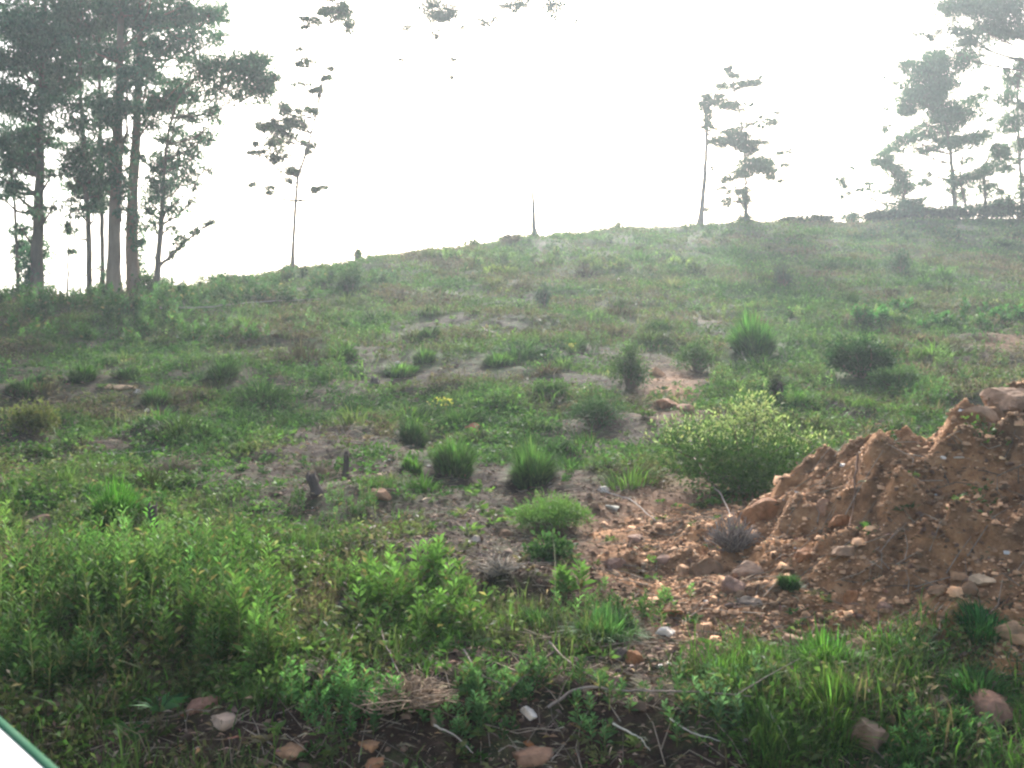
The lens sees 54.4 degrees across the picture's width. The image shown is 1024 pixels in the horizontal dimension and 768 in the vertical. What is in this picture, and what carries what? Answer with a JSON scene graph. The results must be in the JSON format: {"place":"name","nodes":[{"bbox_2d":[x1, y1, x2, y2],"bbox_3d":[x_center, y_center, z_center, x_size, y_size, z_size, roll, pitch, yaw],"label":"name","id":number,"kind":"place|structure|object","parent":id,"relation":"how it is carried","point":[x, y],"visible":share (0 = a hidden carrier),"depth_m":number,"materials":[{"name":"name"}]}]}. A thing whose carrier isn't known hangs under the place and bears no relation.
{"place":"outdoors","nodes":[
{"label":"outdoors","id":0,"kind":"place"},
{"bbox_2d":[0,716,57,767],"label":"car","id":1,"kind":"object","parent":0,"point":[18,750],"visible":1,"depth_m":0.63,"materials":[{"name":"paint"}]},
{"bbox_2d":[0,217,1023,767],"bbox_3d":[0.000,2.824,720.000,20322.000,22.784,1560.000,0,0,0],"label":"ground","id":2,"kind":"structure","parent":0,"point":[536,739],"depth_m":8.48,"materials":[{"name":"soil"}]},
{"bbox_2d":[0,170,49,290],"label":"tree","id":3,"kind":"object","parent":2,"relation":"on","point":[15,248],"visible":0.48,"depth_m":27.25,"materials":[{"name":"green plant"}]},
{"bbox_2d":[2,370,50,398],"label":"grass tussock","id":4,"kind":"object","parent":2,"relation":"on","point":[19,386],"depth_m":13.87,"materials":[{"name":"plant"}]},
{"bbox_2d":[0,396,62,440],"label":"shrub","id":5,"kind":"object","parent":2,"relation":"on","point":[32,419],"visible":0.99,"depth_m":10.82,"materials":[{"name":"green plant"}]},
{"bbox_2d":[0,0,96,295],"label":"tree","id":6,"kind":"object","parent":2,"relation":"on","point":[32,34],"visible":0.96,"depth_m":25.65,"materials":[{"name":"green plant"}]},
{"bbox_2d":[50,192,93,295],"bbox_3d":[-11.777,-3.683,26.722,1.066,3.145,1.546,0,0,0],"label":"tree","id":7,"kind":"object","parent":2,"relation":"on","point":[73,251],"visible":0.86,"depth_m":26.95,"materials":[{"name":"green plant"}]},
{"bbox_2d":[27,0,130,296],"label":"tree","id":8,"kind":"object","parent":2,"relation":"on","point":[77,161],"visible":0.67,"depth_m":26.42,"materials":[{"name":"green plant"}]},
{"bbox_2d":[59,360,103,383],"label":"grass tussock","id":9,"kind":"object","parent":2,"relation":"on","point":[79,374],"depth_m":14.53,"materials":[{"name":"plant"}]},
{"bbox_2d":[64,0,141,286],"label":"tree","id":10,"kind":"object","parent":2,"relation":"on","point":[92,73],"visible":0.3,"depth_m":27.60,"materials":[{"name":"green plant"}]},
{"bbox_2d":[73,470,148,528],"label":"weed clump","id":11,"kind":"object","parent":2,"relation":"on","point":[113,491],"visible":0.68,"depth_m":7.04,"materials":[{"name":"green plant"}]},
{"bbox_2d":[70,0,173,293],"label":"tree","id":12,"kind":"object","parent":2,"relation":"on","point":[116,110],"visible":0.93,"depth_m":26.48,"materials":[{"name":"green plant"}]},
{"bbox_2d":[122,270,164,290],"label":"shrub","id":13,"kind":"object","parent":2,"relation":"on","point":[147,280],"visible":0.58,"depth_m":27.18,"materials":[{"name":"green plant"}]},
{"bbox_2d":[0,481,305,698],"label":"tall weeds","id":14,"kind":"object","parent":2,"relation":"on","point":[195,556],"visible":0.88,"depth_m":4.77,"materials":[{"name":"green plant"}]},
{"bbox_2d":[135,382,176,406],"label":"grass tussock","id":15,"kind":"object","parent":2,"relation":"on","point":[158,395],"depth_m":13.25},
{"bbox_2d":[129,692,189,711],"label":"rosette weed","id":16,"kind":"object","parent":2,"relation":"on","point":[170,703],"visible":1,"depth_m":4.01,"materials":[{"name":"green plant"}]},
{"bbox_2d":[143,450,203,476],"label":"dead bush","id":17,"kind":"object","parent":2,"relation":"on","point":[175,465],"visible":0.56,"depth_m":9.04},
{"bbox_2d":[118,0,238,293],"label":"tree","id":18,"kind":"object","parent":2,"relation":"on","point":[177,16],"visible":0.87,"depth_m":27.04,"materials":[{"name":"green plant"}]},
{"bbox_2d":[157,217,222,282],"bbox_3d":[-8.774,-3.397,26.767,1.697,2.214,1.066,0,0,15],"label":"tree","id":19,"kind":"object","parent":2,"relation":"on","point":[182,239],"visible":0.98,"depth_m":26.83,"materials":[{"name":"green plant"}]},
{"bbox_2d":[174,583,221,640],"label":"leafy weed","id":20,"kind":"object","parent":2,"relation":"on","point":[187,604],"visible":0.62,"depth_m":4.62,"materials":[{"name":"green plant"}]},
{"bbox_2d":[186,696,220,715],"bbox_3d":[-1.247,1.320,4.044,0.114,0.112,0.131,0,0,33],"label":"stone","id":21,"kind":"object","parent":2,"relation":"on","point":[197,703],"visible":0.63,"depth_m":4.01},
{"bbox_2d":[126,31,292,286],"bbox_3d":[-8.348,-5.922,27.429,4.773,7.093,3.559,0,0,38],"label":"tree","id":22,"kind":"object","parent":2,"relation":"on","point":[250,70],"visible":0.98,"depth_m":26.91,"materials":[{"name":"green plant"}]},
{"bbox_2d":[200,349,246,381],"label":"grass tussock","id":23,"kind":"object","parent":2,"relation":"on","point":[229,370],"depth_m":14.79,"materials":[{"name":"plant"}]},
{"bbox_2d":[211,712,236,730],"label":"stone","id":24,"kind":"object","parent":2,"relation":"on","point":[225,717],"visible":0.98,"depth_m":3.86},
{"bbox_2d":[195,552,263,662],"bbox_3d":[-1.177,0.990,4.370,0.389,0.547,0.262,0,0,23],"label":"leafy weed","id":25,"kind":"object","parent":2,"relation":"on","point":[241,602],"visible":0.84,"depth_m":4.33,"materials":[{"name":"green plant"}]},
{"bbox_2d":[216,514,254,554],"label":"leafy weed","id":26,"kind":"object","parent":2,"relation":"on","point":[238,522],"visible":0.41,"depth_m":5.79,"materials":[{"name":"green plant"}]},
{"bbox_2d":[273,742,305,759],"bbox_3d":[-0.855,1.389,3.799,0.156,0.047,0.133,0,0,17],"label":"stone","id":27,"kind":"object","parent":2,"relation":"on","point":[295,748],"visible":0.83,"depth_m":3.75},
{"bbox_2d":[244,0,371,267],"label":"tree","id":28,"kind":"object","parent":2,"relation":"on","point":[275,128],"visible":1,"depth_m":31.50,"materials":[{"name":"green plant"}]},
{"bbox_2d":[305,471,323,494],"bbox_3d":[-1.544,0.810,7.893,0.177,0.239,0.146,0,0,-24],"label":"stump","id":29,"kind":"object","parent":2,"relation":"on","point":[312,480],"visible":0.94,"depth_m":7.87,"materials":[{"name":"plant"}]},
{"bbox_2d":[298,455,341,479],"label":"dead bush","id":30,"kind":"object","parent":2,"relation":"on","point":[322,470],"visible":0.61,"depth_m":8.70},
{"bbox_2d":[287,656,354,685],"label":"leafy weed","id":31,"kind":"object","parent":2,"relation":"on","point":[318,668],"visible":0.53,"depth_m":4.13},
{"bbox_2d":[321,325,347,384],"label":"leafy weed","id":32,"kind":"object","parent":2,"relation":"on","point":[336,359],"visible":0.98,"depth_m":14.96,"materials":[{"name":"green plant"}]},
{"bbox_2d":[319,340,359,360],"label":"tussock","id":33,"kind":"object","parent":2,"relation":"on","point":[348,351],"depth_m":17.62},
{"bbox_2d":[330,266,365,294],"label":"shrub","id":34,"kind":"object","parent":2,"relation":"on","point":[347,281],"visible":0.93,"depth_m":26.47,"materials":[{"name":"green plant"}]},
{"bbox_2d":[349,546,404,587],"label":"leafy weed","id":35,"kind":"object","parent":2,"relation":"on","point":[368,558],"visible":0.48,"depth_m":5.17,"materials":[{"name":"green plant"}]},
{"bbox_2d":[380,358,424,377],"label":"grass clump","id":36,"kind":"object","parent":2,"relation":"on","point":[403,370],"depth_m":16.55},
{"bbox_2d":[350,670,459,716],"bbox_3d":[-0.425,1.224,3.968,0.438,0.144,0.428,0,0,0],"label":"dead bush","id":37,"kind":"object","parent":2,"relation":"on","point":[423,690],"visible":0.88,"depth_m":3.92,"materials":[{"name":"plant"}]},
{"bbox_2d":[396,454,426,472],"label":"grass tussock","id":38,"kind":"object","parent":2,"relation":"on","point":[408,463],"depth_m":8.87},
{"bbox_2d":[393,410,433,447],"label":"grass tussock","id":39,"kind":"object","parent":2,"relation":"on","point":[412,434],"depth_m":10.87,"materials":[{"name":"plant"}]},
{"bbox_2d":[409,345,438,363],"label":"grass clump","id":40,"kind":"object","parent":2,"relation":"on","point":[424,356],"depth_m":17.28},
{"bbox_2d":[407,533,448,584],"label":"leafy weed","id":41,"kind":"object","parent":2,"relation":"on","point":[426,565],"visible":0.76,"depth_m":5.23,"materials":[{"name":"green plant"}]},
{"bbox_2d":[392,0,481,247],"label":"tree","id":42,"kind":"object","parent":2,"relation":"on","point":[440,14],"visible":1,"depth_m":37.74,"materials":[{"name":"green plant"}]},
{"bbox_2d":[419,424,482,478],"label":"grass tussock","id":43,"kind":"object","parent":2,"relation":"on","point":[452,460],"depth_m":8.92,"materials":[{"name":"plant"}]},
{"bbox_2d":[434,401,485,428],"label":"grass tussock","id":44,"kind":"object","parent":2,"relation":"on","point":[452,418],"depth_m":12.02,"materials":[{"name":"plant"}]},
{"bbox_2d":[474,554,525,578],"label":"dead bush","id":45,"kind":"object","parent":2,"relation":"on","point":[498,568],"visible":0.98,"depth_m":5.44,"materials":[{"name":"plant"}]},
{"bbox_2d":[481,349,523,366],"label":"grass clump","id":46,"kind":"object","parent":2,"relation":"on","point":[496,360],"depth_m":16.65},
{"bbox_2d":[2,289,1009,767],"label":"scattered weeds","id":47,"kind":"object","parent":2,"relation":"on","point":[472,679],"visible":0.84,"depth_m":4.14,"materials":[{"name":"green plant"}]},
{"bbox_2d":[0,301,1023,767],"bbox_3d":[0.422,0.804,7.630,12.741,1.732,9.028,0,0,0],"label":"ground cover","id":48,"kind":"object","parent":2,"relation":"on","point":[316,652],"visible":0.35,"depth_m":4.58,"materials":[{"name":"green plant"}]},
{"bbox_2d":[0,381,1023,767],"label":"grass","id":49,"kind":"structure","parent":2,"relation":"on","point":[310,543],"depth_m":4.48,"materials":[{"name":"plant"}]},
{"bbox_2d":[0,212,1023,495],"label":"grass","id":50,"kind":"structure","parent":2,"relation":"on","point":[520,335],"depth_m":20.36,"materials":[{"name":"plant"}]},
{"bbox_2d":[0,283,1023,767],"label":"gravel","id":51,"kind":"structure","parent":2,"relation":"on","point":[778,625],"depth_m":5.35,"materials":[{"name":"gravel"}]},
{"bbox_2d":[704,508,765,552],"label":"dead bush","id":52,"kind":"object","parent":51,"relation":"on","point":[732,540],"visible":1,"depth_m":6.09,"materials":[{"name":"plant"}]},
{"bbox_2d":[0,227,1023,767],"bbox_3d":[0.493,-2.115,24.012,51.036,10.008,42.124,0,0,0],"label":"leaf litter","id":53,"kind":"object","parent":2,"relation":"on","point":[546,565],"visible":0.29,"depth_m":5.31,"materials":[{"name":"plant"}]},
{"bbox_2d":[0,220,1023,345],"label":"brush","id":54,"kind":"object","parent":2,"relation":"on","point":[144,304],"visible":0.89,"depth_m":23.33,"materials":[{"name":"green plant"}]},
{"bbox_2d":[0,388,1023,767],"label":"twigs","id":55,"kind":"object","parent":2,"relation":"on","point":[584,588],"visible":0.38,"depth_m":5.08,"materials":[{"name":"wood"}]},
{"bbox_2d":[467,0,583,236],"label":"tree","id":56,"kind":"object","parent":2,"relation":"on","point":[517,5],"visible":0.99,"depth_m":42.30,"materials":[{"name":"green plant"}]},
{"bbox_2d":[500,434,565,489],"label":"grass tussock","id":57,"kind":"object","parent":2,"relation":"on","point":[532,468],"depth_m":8.79,"materials":[{"name":"plant"}]},
{"bbox_2d":[512,746,553,767],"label":"stone","id":58,"kind":"object","parent":2,"relation":"on","point":[533,755],"visible":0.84,"depth_m":3.82,"materials":[{"name":"stone"}]},
{"bbox_2d":[511,603,567,628],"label":"grass clump","id":59,"kind":"object","parent":2,"relation":"on","point":[530,611],"visible":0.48,"depth_m":4.89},
{"bbox_2d":[518,528,581,565],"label":"shrub","id":60,"kind":"object","parent":2,"relation":"on","point":[542,551],"visible":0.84,"depth_m":5.91,"materials":[{"name":"green plant"}]},
{"bbox_2d":[503,487,597,534],"bbox_3d":[0.260,0.903,7.014,0.666,0.349,0.616,0,0,-40],"label":"shrub","id":61,"kind":"object","parent":2,"relation":"on","point":[561,516],"visible":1,"depth_m":6.94,"materials":[{"name":"green plant"}]},
{"bbox_2d":[528,376,577,396],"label":"shrub","id":62,"kind":"object","parent":2,"relation":"on","point":[557,385],"visible":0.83,"depth_m":13.58,"materials":[{"name":"green plant"}]},
{"bbox_2d":[549,559,597,596],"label":"leafy weed","id":63,"kind":"object","parent":2,"relation":"on","point":[564,573],"visible":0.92,"depth_m":5.34,"materials":[{"name":"green plant"}]},
{"bbox_2d":[563,385,632,429],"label":"shrub","id":64,"kind":"object","parent":2,"relation":"on","point":[595,412],"visible":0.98,"depth_m":11.73,"materials":[{"name":"green plant"}]},
{"bbox_2d":[549,595,654,642],"bbox_3d":[0.419,1.133,4.818,0.553,0.199,0.611,0,0,0],"label":"grass clump","id":65,"kind":"object","parent":2,"relation":"on","point":[611,624],"visible":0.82,"depth_m":4.75,"materials":[{"name":"plant"}]},
{"bbox_2d":[605,341,654,389],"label":"shrub","id":66,"kind":"object","parent":2,"relation":"on","point":[628,369],"visible":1,"depth_m":14.61,"materials":[{"name":"green plant"}]},
{"bbox_2d":[547,659,797,707],"bbox_3d":[0.634,1.195,3.908,0.985,0.239,0.300,0,0,0],"label":"fallen branch","id":67,"kind":"object","parent":2,"relation":"on","point":[564,696],"visible":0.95,"depth_m":3.96,"materials":[{"name":"wood"}]},
{"bbox_2d":[669,337,720,371],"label":"shrub","id":68,"kind":"object","parent":2,"relation":"on","point":[701,357],"visible":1,"depth_m":16.38,"materials":[{"name":"green plant"}]},
{"bbox_2d":[689,558,723,576],"bbox_3d":[1.161,1.129,5.939,0.225,0.188,0.150,0,0,-25],"label":"stone","id":69,"kind":"object","parent":2,"relation":"on","point":[707,566],"visible":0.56,"depth_m":5.90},
{"bbox_2d":[685,87,741,225],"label":"tree","id":70,"kind":"object","parent":2,"relation":"on","point":[705,105],"visible":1,"depth_m":46.54,"materials":[{"name":"green plant"}]},
{"bbox_2d":[721,575,746,593],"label":"stone","id":71,"kind":"object","parent":2,"relation":"on","point":[731,584],"visible":0.74,"depth_m":5.32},
{"bbox_2d":[635,382,840,503],"bbox_3d":[1.917,0.475,8.114,1.855,0.983,1.190,0,0,0],"label":"flowering bush","id":72,"kind":"object","parent":2,"relation":"on","point":[757,473],"visible":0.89,"depth_m":8.09,"materials":[{"name":"green plant"}]},
{"bbox_2d":[703,58,794,221],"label":"tree","id":73,"kind":"object","parent":2,"relation":"on","point":[741,140],"visible":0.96,"depth_m":48.13,"materials":[{"name":"green plant"}]},
{"bbox_2d":[722,303,785,357],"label":"grass tussock","id":74,"kind":"object","parent":2,"relation":"on","point":[749,337],"depth_m":17.60,"materials":[{"name":"plant"}]},
{"bbox_2d":[723,689,820,767],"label":"grass clump","id":75,"kind":"object","parent":2,"relation":"on","point":[770,751],"visible":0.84,"depth_m":3.77,"materials":[{"name":"plant"}]},
{"bbox_2d":[766,364,785,398],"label":"shrub","id":76,"kind":"object","parent":2,"relation":"on","point":[772,386],"visible":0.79,"depth_m":12.68,"materials":[{"name":"green plant"}]},
{"bbox_2d":[771,259,796,285],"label":"shrub","id":77,"kind":"object","parent":2,"relation":"on","point":[784,277],"visible":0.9,"depth_m":27.56,"materials":[{"name":"green plant"}]},
{"bbox_2d":[583,381,1023,676],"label":"dirt mound","id":78,"kind":"object","parent":2,"relation":"on","point":[993,538],"visible":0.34,"depth_m":5.59,"materials":[{"name":"soil"}]},
{"bbox_2d":[730,560,763,577],"bbox_3d":[1.341,1.065,5.704,0.188,0.108,0.124,0,0,0],"label":"stone","id":79,"kind":"object","parent":78,"relation":"on","point":[746,567],"visible":0.75,"depth_m":5.66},
{"bbox_2d":[741,497,778,525],"bbox_3d":[1.613,0.834,6.408,0.208,0.211,0.254,0,0,-38],"label":"stone","id":80,"kind":"object","parent":78,"relation":"on","point":[766,508],"visible":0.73,"depth_m":6.33,"materials":[{"name":"stone"}]},
{"bbox_2d":[774,572,804,592],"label":"grass clump","id":81,"kind":"object","parent":78,"relation":"on","point":[790,583],"visible":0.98,"depth_m":5.28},
{"bbox_2d":[831,546,855,557],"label":"stone","id":82,"kind":"object","parent":78,"relation":"on","point":[844,551],"visible":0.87,"depth_m":5.43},
{"bbox_2d":[961,406,999,424],"bbox_3d":[2.829,0.213,6.049,0.232,0.165,0.199,0,0,0],"label":"stone","id":83,"kind":"object","parent":78,"relation":"on","point":[988,414],"visible":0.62,"depth_m":5.98,"materials":[{"name":"stone"}]},
{"bbox_2d":[942,592,1023,645],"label":"grass clump","id":84,"kind":"object","parent":78,"relation":"on","point":[987,625],"visible":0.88,"depth_m":4.69,"materials":[{"name":"plant"}]},
{"bbox_2d":[980,387,1023,414],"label":"stone","id":85,"kind":"object","parent":78,"relation":"on","point":[1011,399],"visible":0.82,"depth_m":6.16,"materials":[{"name":"stone"}]},
{"bbox_2d":[994,621,1023,641],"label":"stone","id":86,"kind":"object","parent":78,"relation":"on","point":[1015,627],"visible":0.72,"depth_m":4.56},
{"bbox_2d":[769,212,839,222],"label":"shrub","id":87,"kind":"object","parent":2,"relation":"on","point":[815,217],"visible":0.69,"depth_m":47.81,"materials":[{"name":"green plant"}]},
{"bbox_2d":[778,614,873,672],"bbox_3d":[1.408,1.182,4.526,0.501,0.227,0.530,0,0,-27],"label":"grass clump","id":88,"kind":"object","parent":2,"relation":"on","point":[822,637],"visible":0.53,"depth_m":4.53,"materials":[{"name":"plant"}]},
{"bbox_2d":[790,660,885,755],"bbox_3d":[1.284,1.290,3.978,0.405,0.326,0.439,0,0,20],"label":"grass clump","id":89,"kind":"object","parent":2,"relation":"on","point":[828,692],"visible":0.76,"depth_m":3.94,"materials":[{"name":"plant"}]},
{"bbox_2d":[658,583,1023,767],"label":"grass","id":90,"kind":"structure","parent":2,"relation":"on","point":[709,657],"depth_m":4.14,"materials":[{"name":"plant"}]},
{"bbox_2d":[820,330,904,377],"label":"shrub","id":91,"kind":"object","parent":2,"relation":"on","point":[862,357],"visible":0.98,"depth_m":15.17,"materials":[{"name":"green plant"}]},
{"bbox_2d":[846,717,888,749],"bbox_3d":[1.386,1.395,3.963,0.182,0.162,0.195,0,0,0],"label":"stone","id":92,"kind":"object","parent":2,"relation":"on","point":[862,725],"visible":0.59,"depth_m":3.88,"materials":[{"name":"stone"}]},
{"bbox_2d":[820,145,937,221],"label":"tree","id":93,"kind":"object","parent":2,"relation":"on","point":[899,175],"visible":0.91,"depth_m":48.58,"materials":[{"name":"green plant"}]},
{"bbox_2d":[858,207,907,221],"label":"shrub","id":94,"kind":"object","parent":2,"relation":"on","point":[874,214],"visible":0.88,"depth_m":48.44,"materials":[{"name":"green plant"}]},
{"bbox_2d":[880,247,913,273],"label":"shrub","id":95,"kind":"object","parent":2,"relation":"on","point":[899,261],"visible":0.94,"depth_m":31.43,"materials":[{"name":"green plant"}]},
{"bbox_2d":[865,361,932,391],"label":"shrub","id":96,"kind":"object","parent":2,"relation":"on","point":[884,377],"visible":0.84,"depth_m":14.21,"materials":[{"name":"green plant"}]},
{"bbox_2d":[878,726,942,767],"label":"grass clump","id":97,"kind":"object","parent":2,"relation":"on","point":[899,750],"visible":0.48,"depth_m":3.88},
{"bbox_2d":[876,629,953,668],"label":"grass clump","id":98,"kind":"object","parent":2,"relation":"on","point":[931,650],"visible":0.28,"depth_m":4.57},
{"bbox_2d":[897,205,947,218],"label":"shrub","id":99,"kind":"object","parent":2,"relation":"on","point":[937,211],"visible":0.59,"depth_m":48.33,"materials":[{"name":"green plant"}]},
{"bbox_2d":[873,45,1007,219],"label":"tree","id":100,"kind":"object","parent":2,"relation":"on","point":[930,86],"visible":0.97,"depth_m":48.69,"materials":[{"name":"green plant"}]},
{"bbox_2d":[932,204,974,219],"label":"shrub","id":101,"kind":"object","parent":2,"relation":"on","point":[961,213],"visible":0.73,"depth_m":48.50,"materials":[{"name":"green plant"}]},
{"bbox_2d":[937,151,990,218],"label":"tree","id":102,"kind":"object","parent":2,"relation":"on","point":[957,182],"visible":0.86,"depth_m":49.32,"materials":[{"name":"green plant"}]},
{"bbox_2d":[908,0,1023,78],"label":"tree","id":103,"kind":"object","parent":2,"relation":"on","point":[996,24],"visible":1,"depth_m":47.48,"materials":[{"name":"green plant"}]},
{"bbox_2d":[934,658,1022,712],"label":"grass clump","id":104,"kind":"object","parent":2,"relation":"on","point":[972,673],"visible":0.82,"depth_m":4.29,"materials":[{"name":"plant"}]},
{"bbox_2d":[954,139,1022,217],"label":"tree","id":105,"kind":"object","parent":2,"relation":"on","point":[999,159],"visible":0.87,"depth_m":48.82,"materials":[{"name":"green plant"}]},
{"bbox_2d":[964,688,1013,724],"bbox_3d":[2.025,1.370,4.202,0.220,0.138,0.186,0,0,0],"label":"stone","id":106,"kind":"object","parent":2,"relation":"on","point":[988,700],"visible":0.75,"depth_m":4.15,"materials":[{"name":"stone"}]},
{"bbox_2d":[962,200,1017,219],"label":"shrub","id":107,"kind":"object","parent":2,"relation":"on","point":[988,211],"visible":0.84,"depth_m":48.51,"materials":[{"name":"green plant"}]},
{"bbox_2d":[967,52,1023,206],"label":"tree","id":108,"kind":"object","parent":2,"relation":"on","point":[1007,100],"visible":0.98,"depth_m":49.14,"materials":[{"name":"green plant"}]},
{"bbox_2d":[990,196,1023,219],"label":"shrub","id":109,"kind":"object","parent":2,"relation":"on","point":[1019,210],"visible":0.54,"depth_m":48.88,"materials":[{"name":"green plant"}]},
{"bbox_2d":[0,0,1023,295],"label":"sky","id":110,"kind":"structure","parent":0,"point":[614,134],"materials":[{"name":"white"}]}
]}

